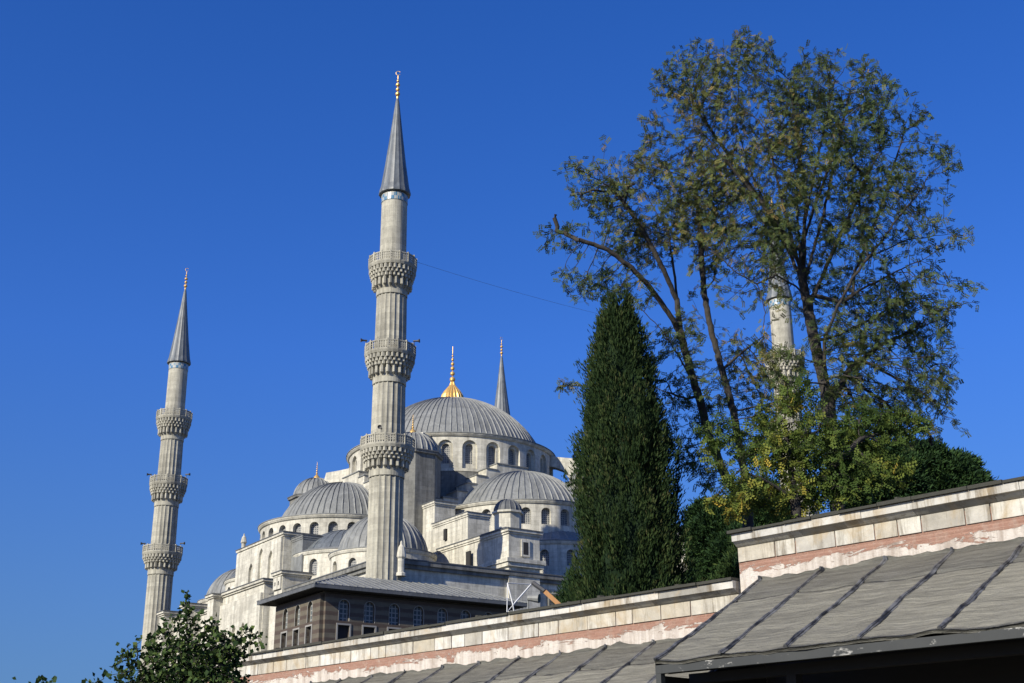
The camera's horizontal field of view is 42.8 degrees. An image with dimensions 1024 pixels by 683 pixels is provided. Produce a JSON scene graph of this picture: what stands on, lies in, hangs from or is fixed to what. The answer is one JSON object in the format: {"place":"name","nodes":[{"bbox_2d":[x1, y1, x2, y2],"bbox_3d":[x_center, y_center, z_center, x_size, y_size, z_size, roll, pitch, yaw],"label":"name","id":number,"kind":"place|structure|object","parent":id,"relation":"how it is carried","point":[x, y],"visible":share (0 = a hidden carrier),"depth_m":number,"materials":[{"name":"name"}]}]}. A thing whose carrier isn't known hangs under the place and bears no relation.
{"place":"outdoors","nodes":[
{"label":"outdoors","id":0,"kind":"place"},
{"bbox_2d":[0,0,1023,682],"label":"sky","id":1,"kind":"structure","parent":0,"point":[241,145],"materials":[{"name":"blue"}]},
{"bbox_2d":[653,537,1023,682],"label":"portico","id":2,"kind":"structure","parent":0,"point":[949,615],"depth_m":20.49,"materials":[{"name":"grey metal"}]},
{"label":"ground","id":3,"kind":"structure","parent":0,"visible":0},
{"bbox_2d":[12,668,110,682],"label":"broadleaf tree","id":4,"kind":"object","parent":3,"relation":"on","point":[54,678],"visible":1,"depth_m":21.37,"materials":[{"name":"green plant"}]},
{"bbox_2d":[140,268,192,668],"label":"minaret","id":5,"kind":"object","parent":3,"relation":"on","point":[162,554],"visible":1,"depth_m":177.41,"materials":[{"name":"stone"}]},
{"bbox_2d":[108,589,267,682],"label":"broadleaf tree","id":6,"kind":"object","parent":3,"relation":"on","point":[188,667],"visible":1,"depth_m":21.42,"materials":[{"name":"green plant"}]},
{"bbox_2d":[360,71,416,589],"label":"minaret","id":7,"kind":"object","parent":3,"relation":"on","point":[387,453],"visible":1,"depth_m":126.76,"materials":[{"name":"stone"}]},
{"bbox_2d":[418,262,757,346],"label":"cable","id":8,"kind":"object","parent":7,"relation":"attached to","point":[528,295],"visible":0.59,"depth_m":140.01,"materials":[{"name":"black plastic"}]},
{"bbox_2d":[257,575,526,648],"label":"pavilion","id":9,"kind":"structure","parent":3,"relation":"on","point":[338,607],"depth_m":113.85,"materials":[{"name":"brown stone"}]},
{"bbox_2d":[154,348,686,681],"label":"mosque","id":10,"kind":"structure","parent":3,"relation":"on","point":[487,508],"depth_m":146.72,"materials":[{"name":"stone"}]},
{"bbox_2d":[199,577,740,682],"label":"stone wall","id":11,"kind":"structure","parent":3,"relation":"on","point":[676,611],"depth_m":28.66,"materials":[{"name":"beige stone"}]},
{"bbox_2d":[494,337,509,414],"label":"minaret","id":12,"kind":"object","parent":3,"relation":"on","point":[501,400],"visible":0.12,"depth_m":214.39,"materials":[{"name":"metal"}]},
{"bbox_2d":[507,582,540,611],"bbox_3d":[0.321,9.267,31.202,0.334,6.931,1.297,-10,-22,25],"label":"rod frame","id":13,"kind":"object","parent":3,"relation":"on","point":[536,598],"visible":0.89,"depth_m":32.25,"materials":[{"name":"white paint"}]},
{"bbox_2d":[310,638,765,682],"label":"portico","id":14,"kind":"structure","parent":3,"relation":"on","point":[619,662],"depth_m":26.53,"materials":[{"name":"grey metal"}]},
{"bbox_2d":[531,581,559,603],"bbox_3d":[1.007,9.098,30.787,1.132,6.966,0.312,-6,-21,16],"label":"plank","id":15,"kind":"object","parent":3,"relation":"on","point":[551,597],"visible":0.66,"depth_m":31.77,"materials":[{"name":"brown wood"}]},
{"bbox_2d":[551,564,574,603],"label":"shrub","id":16,"kind":"object","parent":3,"relation":"on","point":[564,588],"visible":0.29,"depth_m":59.46,"materials":[{"name":"green plant"}]},
{"bbox_2d":[549,287,709,603],"bbox_3d":[3.096,5.722,34.083,3.835,15.532,4.083,13,-24,-32],"label":"cypress tree","id":17,"kind":"object","parent":3,"relation":"on","point":[626,492],"visible":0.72,"depth_m":34.01,"materials":[{"name":"green plant"}]},
{"bbox_2d":[533,134,794,527],"bbox_3d":[4.659,4.032,37.211,8.050,20.870,4.579,0,-20,0],"label":"locust tree","id":18,"kind":"object","parent":3,"relation":"on","point":[619,254],"visible":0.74,"depth_m":38.52,"materials":[{"name":"green plant"}]},
{"bbox_2d":[706,539,739,580],"bbox_3d":[6.836,10.460,38.825,2.042,9.802,2.077,-9,-22,24],"label":"shrub","id":19,"kind":"object","parent":3,"relation":"on","point":[731,569],"visible":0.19,"depth_m":39.78,"materials":[{"name":"green plant"}]},
{"bbox_2d":[682,471,789,583],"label":"pine tree","id":20,"kind":"object","parent":3,"relation":"on","point":[710,539],"visible":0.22,"depth_m":49.43,"materials":[{"name":"green plant"}]},
{"bbox_2d":[764,199,819,515],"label":"minaret","id":21,"kind":"object","parent":3,"relation":"on","point":[781,330],"visible":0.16,"depth_m":160.56,"materials":[{"name":"stone"}]},
{"bbox_2d":[691,367,932,524],"bbox_3d":[7.544,6.367,30.729,6.226,12.016,2.693,0,-20,0],"label":"broadleaf tree","id":22,"kind":"object","parent":3,"relation":"on","point":[813,492],"visible":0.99,"depth_m":31.91,"materials":[{"name":"green plant"}]},
{"bbox_2d":[637,25,988,511],"bbox_3d":[8.505,1.220,35.682,9.665,25.051,7.957,0,-20,0],"label":"locust tree","id":23,"kind":"object","parent":3,"relation":"on","point":[774,222],"visible":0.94,"depth_m":36.63,"materials":[{"name":"green plant"}]},
{"bbox_2d":[727,476,1023,682],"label":"stone wall","id":24,"kind":"structure","parent":3,"relation":"on","point":[968,515],"depth_m":22.45,"materials":[{"name":"beige stone"}]},
{"bbox_2d":[827,434,998,507],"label":"pine tree","id":25,"kind":"object","parent":3,"relation":"on","point":[940,467],"visible":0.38,"depth_m":51.61,"materials":[{"name":"green plant"}]}
]}

